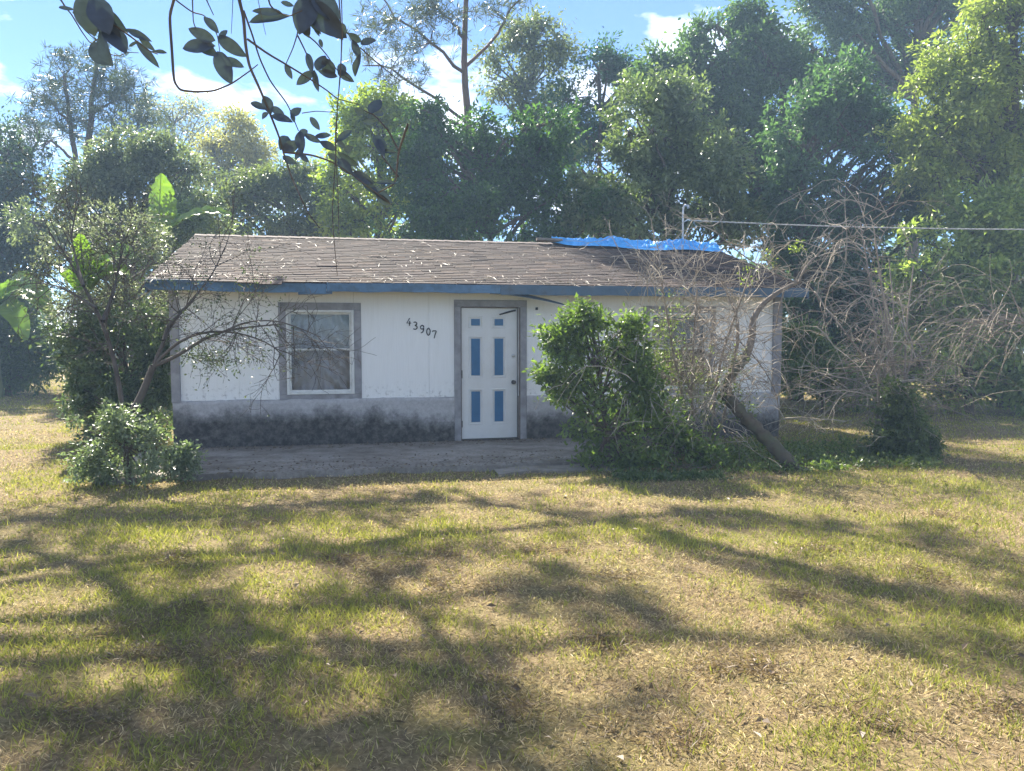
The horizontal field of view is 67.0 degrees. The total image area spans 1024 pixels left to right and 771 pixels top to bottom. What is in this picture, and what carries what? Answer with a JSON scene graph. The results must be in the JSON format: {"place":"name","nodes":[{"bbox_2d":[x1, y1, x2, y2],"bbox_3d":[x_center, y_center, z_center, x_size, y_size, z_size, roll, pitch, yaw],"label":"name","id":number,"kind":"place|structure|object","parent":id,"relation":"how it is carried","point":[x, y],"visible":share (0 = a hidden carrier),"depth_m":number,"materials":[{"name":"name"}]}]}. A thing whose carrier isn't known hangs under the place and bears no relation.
{"place":"outdoors","nodes":[
{"label":"outdoors","id":0,"kind":"place"},
{"bbox_2d":[92,437,624,485],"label":"patio","id":1,"kind":"structure","parent":0,"point":[277,456],"depth_m":9.99,"materials":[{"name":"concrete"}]},
{"bbox_2d":[0,353,1023,770],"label":"ground","id":2,"kind":"structure","parent":0,"point":[306,735],"depth_m":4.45,"materials":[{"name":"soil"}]},
{"bbox_2d":[0,271,56,398],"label":"banana plant","id":3,"kind":"object","parent":2,"relation":"on","point":[10,314],"visible":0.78,"depth_m":19.54,"materials":[{"name":"green plant"}]},
{"bbox_2d":[0,309,68,396],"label":"holly bush","id":4,"kind":"object","parent":2,"relation":"on","point":[19,373],"visible":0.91,"depth_m":20.78,"materials":[{"name":"green plant"}]},
{"bbox_2d":[0,103,71,335],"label":"oak tree","id":5,"kind":"object","parent":2,"relation":"on","point":[10,154],"visible":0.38,"depth_m":24.44,"materials":[{"name":"green plant"}]},
{"bbox_2d":[0,33,177,380],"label":"pine tree","id":6,"kind":"object","parent":2,"relation":"on","point":[123,84],"visible":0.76,"depth_m":27.14,"materials":[{"name":"green plant"}]},
{"bbox_2d":[56,234,133,438],"bbox_3d":[-6.367,-0.653,11.708,1.952,3.293,0.839,3,5,39],"label":"banana plant","id":7,"kind":"object","parent":2,"relation":"on","point":[68,278],"visible":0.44,"depth_m":11.98,"materials":[{"name":"green plant"}]},
{"bbox_2d":[21,297,173,442],"bbox_3d":[-6.158,-0.217,12.123,2.498,2.369,1.577,0,4,0],"label":"viburnum bush","id":8,"kind":"object","parent":2,"relation":"on","point":[88,374],"visible":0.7,"depth_m":11.89,"materials":[{"name":"green plant"}]},
{"bbox_2d":[22,196,176,371],"bbox_3d":[-6.481,-1.091,12.695,2.842,4.047,1.473,0,4,0],"label":"olive shrub","id":9,"kind":"object","parent":2,"relation":"on","point":[124,293],"visible":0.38,"depth_m":12.61,"materials":[{"name":"green plant"}]},
{"bbox_2d":[0,109,252,370],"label":"bay tree","id":10,"kind":"object","parent":2,"relation":"on","point":[119,170],"visible":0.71,"depth_m":20.19,"materials":[{"name":"green plant"}]},
{"bbox_2d":[55,396,209,488],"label":"dwarf shrub","id":11,"kind":"object","parent":2,"relation":"on","point":[180,460],"visible":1,"depth_m":8.52,"materials":[{"name":"green plant"}]},
{"bbox_2d":[123,195,214,391],"bbox_3d":[-8.679,-2.120,19.334,2.694,5.235,1.675,0,4,0],"label":"viburnum bush","id":12,"kind":"object","parent":2,"relation":"on","point":[197,225],"visible":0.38,"depth_m":19.09,"materials":[{"name":"green plant"}]},
{"bbox_2d":[126,84,226,187],"bbox_3d":[-15.391,-7.433,36.491,5.863,13.622,3.750,2,4,23],"label":"sweetgum tree","id":13,"kind":"object","parent":2,"relation":"on","point":[192,109],"visible":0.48,"depth_m":36.22,"materials":[{"name":"grey plant"}]},
{"bbox_2d":[137,173,232,403],"bbox_3d":[-7.621,-2.217,18.545,2.332,5.530,0.913,0,4,5],"label":"banana plant","id":14,"kind":"object","parent":2,"relation":"on","point":[165,199],"visible":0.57,"depth_m":18.25,"materials":[{"name":"green plant"}]},
{"bbox_2d":[0,135,376,473],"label":"bare shrub","id":15,"kind":"object","parent":2,"relation":"on","point":[157,362],"visible":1,"depth_m":9.12,"materials":[{"name":"brown plant"}]},
{"bbox_2d":[183,99,282,218],"bbox_3d":[-11.930,-6.090,32.873,4.823,11.415,4.109,0,4,0],"label":"maple tree","id":16,"kind":"object","parent":2,"relation":"on","point":[249,146],"visible":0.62,"depth_m":31.92,"materials":[{"name":"green plant"}]},
{"bbox_2d":[59,0,408,275],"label":"overhanging oak","id":17,"kind":"object","parent":2,"relation":"on","point":[95,17],"visible":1,"depth_m":2.56,"materials":[{"name":"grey plant"}]},
{"bbox_2d":[196,151,352,236],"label":"wax myrtle","id":18,"kind":"object","parent":2,"relation":"on","point":[275,185],"visible":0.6,"depth_m":23.32,"materials":[{"name":"green plant"}]},
{"bbox_2d":[306,75,448,238],"bbox_3d":[-3.828,-4.222,22.095,4.195,9.078,3.192,0,4,0],"label":"cherry laurel","id":19,"kind":"object","parent":2,"relation":"on","point":[359,138],"visible":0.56,"depth_m":21.83,"materials":[{"name":"green plant"}]},
{"bbox_2d":[345,0,535,240],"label":"pine tree","id":20,"kind":"object","parent":2,"relation":"on","point":[432,7],"visible":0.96,"depth_m":22.36,"materials":[{"name":"green plant"}]},
{"bbox_2d":[145,234,809,447],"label":"house","id":21,"kind":"structure","parent":2,"relation":"on","point":[451,360],"depth_m":11.63,"materials":[{"name":"white paint"}]},
{"bbox_2d":[278,302,361,399],"bbox_3d":[-2.822,-0.510,11.429,1.170,1.410,0.341,-1,4,-11],"label":"window","id":22,"kind":"structure","parent":21,"relation":"in","point":[347,317],"depth_m":11.40,"materials":[{"name":"grey glass"}]},
{"bbox_2d":[151,237,802,286],"bbox_3d":[-0.440,-2.096,12.928,10.070,1.144,3.754,-1,4,-12],"label":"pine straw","id":23,"kind":"object","parent":21,"relation":"on","point":[364,275],"visible":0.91,"depth_m":12.01,"materials":[{"name":"brown plant"}]},
{"bbox_2d":[461,308,516,438],"bbox_3d":[-0.342,-0.184,11.841,0.870,1.992,0.116,-1,4,-15],"label":"door","id":24,"kind":"structure","parent":21,"relation":"in","point":[489,335],"depth_m":11.85,"materials":[{"name":"white paint"}]},
{"bbox_2d":[536,237,562,241],"bbox_3d":[0.878,-2.779,14.823,0.840,0.044,0.090,1,-13,-12],"label":"plank","id":25,"kind":"object","parent":21,"relation":"on","point":[538,239],"visible":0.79,"depth_m":14.76,"materials":[{"name":"wood"}]},
{"bbox_2d":[550,236,722,251],"bbox_3d":[2.393,-2.753,15.072,3.283,0.321,0.913,-1,4,-11],"label":"tarp","id":26,"kind":"object","parent":21,"relation":"on","point":[639,244],"visible":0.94,"depth_m":14.88,"materials":[{"name":"blue plastic"}]},
{"bbox_2d":[643,306,715,393],"bbox_3d":[2.671,-0.572,12.465,1.230,1.400,0.185,-1,4,-11],"label":"window","id":27,"kind":"structure","parent":21,"relation":"in","point":[662,308],"depth_m":12.46,"materials":[{"name":"white plastic"}]},
{"bbox_2d":[682,204,689,237],"bbox_3d":[3.477,-2.705,15.536,0.181,1.869,0.076,0,4,6],"label":"service mast","id":28,"kind":"object","parent":21,"relation":"on","point":[683,208],"visible":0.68,"depth_m":15.48,"materials":[{"name":"metal"}]},
{"bbox_2d":[690,220,1023,229],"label":"overhead cable","id":29,"kind":"object","parent":28,"relation":"attached to","point":[863,226],"visible":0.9,"depth_m":14.91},
{"bbox_2d":[360,92,637,242],"bbox_3d":[-0.395,-3.701,20.826,7.275,8.207,3.622,0,4,0],"label":"vine mound","id":30,"kind":"object","parent":2,"relation":"on","point":[492,184],"visible":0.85,"depth_m":20.23,"materials":[{"name":"green plant"}]},
{"bbox_2d":[0,440,1023,770],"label":"fallen leaves","id":31,"kind":"object","parent":2,"relation":"on","point":[516,686],"visible":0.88,"depth_m":4.29,"materials":[{"name":"brown plant"}]},
{"bbox_2d":[12,506,1023,759],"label":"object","id":32,"kind":"object","parent":2,"relation":"on","point":[496,684],"visible":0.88,"depth_m":3.87,"materials":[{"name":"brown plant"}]},
{"bbox_2d":[30,177,1023,368],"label":"woods","id":33,"kind":"object","parent":2,"relation":"on","point":[751,257],"depth_m":38.28,"materials":[{"name":"green plant"}]},
{"bbox_2d":[467,2,587,239],"bbox_3d":[0.503,-7.028,28.551,4.702,13.840,2.933,0,4,0],"label":"hickory tree","id":34,"kind":"object","parent":2,"relation":"on","point":[522,83],"visible":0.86,"depth_m":28.07,"materials":[{"name":"green plant"}]},
{"bbox_2d":[526,26,649,238],"bbox_3d":[2.634,-6.088,26.829,4.623,12.187,3.250,0,4,0],"label":"holly tree","id":35,"kind":"object","parent":2,"relation":"on","point":[610,66],"visible":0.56,"depth_m":26.35,"materials":[{"name":"green plant"}]},
{"bbox_2d":[521,292,730,470],"bbox_3d":[1.420,-0.005,9.588,2.631,2.284,1.183,0,4,0],"label":"camellia bush","id":36,"kind":"object","parent":2,"relation":"on","point":[558,339],"visible":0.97,"depth_m":9.54,"materials":[{"name":"green plant"}]},
{"bbox_2d":[548,60,774,256],"bbox_3d":[3.996,-3.956,20.431,6.144,8.756,3.485,0,4,0],"label":"camphor tree","id":37,"kind":"object","parent":2,"relation":"on","point":[661,155],"visible":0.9,"depth_m":19.74,"materials":[{"name":"green plant"}]},
{"bbox_2d":[535,194,873,467],"bbox_3d":[2.204,-0.643,10.017,3.859,3.654,2.834,0,4,0],"label":"dead shrub","id":38,"kind":"object","parent":2,"relation":"on","point":[692,385],"visible":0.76,"depth_m":9.84,"materials":[{"name":"brown plant"}]},
{"bbox_2d":[625,0,833,324],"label":"camphor tree","id":39,"kind":"object","parent":2,"relation":"on","point":[759,60],"visible":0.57,"depth_m":23.41,"materials":[{"name":"green plant"}]},
{"bbox_2d":[607,432,949,483],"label":"weeds","id":40,"kind":"object","parent":2,"relation":"on","point":[858,457],"visible":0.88,"depth_m":9.77,"materials":[{"name":"green plant"}]},
{"bbox_2d":[658,182,913,471],"bbox_3d":[3.613,-0.876,10.549,3.592,4.011,2.858,0,4,0],"label":"leaning tree","id":41,"kind":"object","parent":2,"relation":"on","point":[774,446],"visible":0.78,"depth_m":10.32,"materials":[{"name":"brown plant"}]},
{"bbox_2d":[738,41,952,400],"bbox_3d":[8.523,-3.995,19.179,5.957,8.999,3.294,0,4,0],"label":"tree","id":42,"kind":"object","parent":2,"relation":"on","point":[843,117],"visible":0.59,"depth_m":18.92,"materials":[{"name":"green plant"}]},
{"bbox_2d":[779,314,923,413],"bbox_3d":[6.897,-0.427,16.504,3.565,2.220,1.424,0,4,0],"label":"undergrowth bush","id":43,"kind":"object","parent":2,"relation":"on","point":[822,350],"visible":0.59,"depth_m":16.35,"materials":[{"name":"green plant"}]},
{"bbox_2d":[780,0,976,383],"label":"laurel oak","id":44,"kind":"object","parent":2,"relation":"on","point":[896,21],"visible":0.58,"depth_m":25.95,"materials":[{"name":"green plant"}]},
{"bbox_2d":[746,170,1022,456],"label":"dead vine tangle","id":45,"kind":"object","parent":2,"relation":"on","point":[888,343],"visible":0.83,"depth_m":10.82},
{"bbox_2d":[878,261,1023,390],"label":"dead limb","id":46,"kind":"object","parent":45,"relation":"attached to","point":[982,318],"visible":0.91,"depth_m":11.43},
{"bbox_2d":[854,373,960,458],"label":"seedling bush","id":47,"kind":"object","parent":2,"relation":"on","point":[898,421],"visible":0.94,"depth_m":10.30,"materials":[{"name":"green plant"}]},
{"bbox_2d":[864,0,1023,407],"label":"camphor tree","id":48,"kind":"object","parent":2,"relation":"on","point":[971,131],"visible":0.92,"depth_m":16.80,"materials":[{"name":"green plant"}]},
{"bbox_2d":[869,166,1023,415],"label":"elderberry bush","id":49,"kind":"object","parent":2,"relation":"on","point":[994,253],"visible":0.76,"depth_m":15.77,"materials":[{"name":"green plant"}]},
{"bbox_2d":[0,0,1023,339],"label":"sky","id":50,"kind":"structure","parent":0,"point":[23,23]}
]}

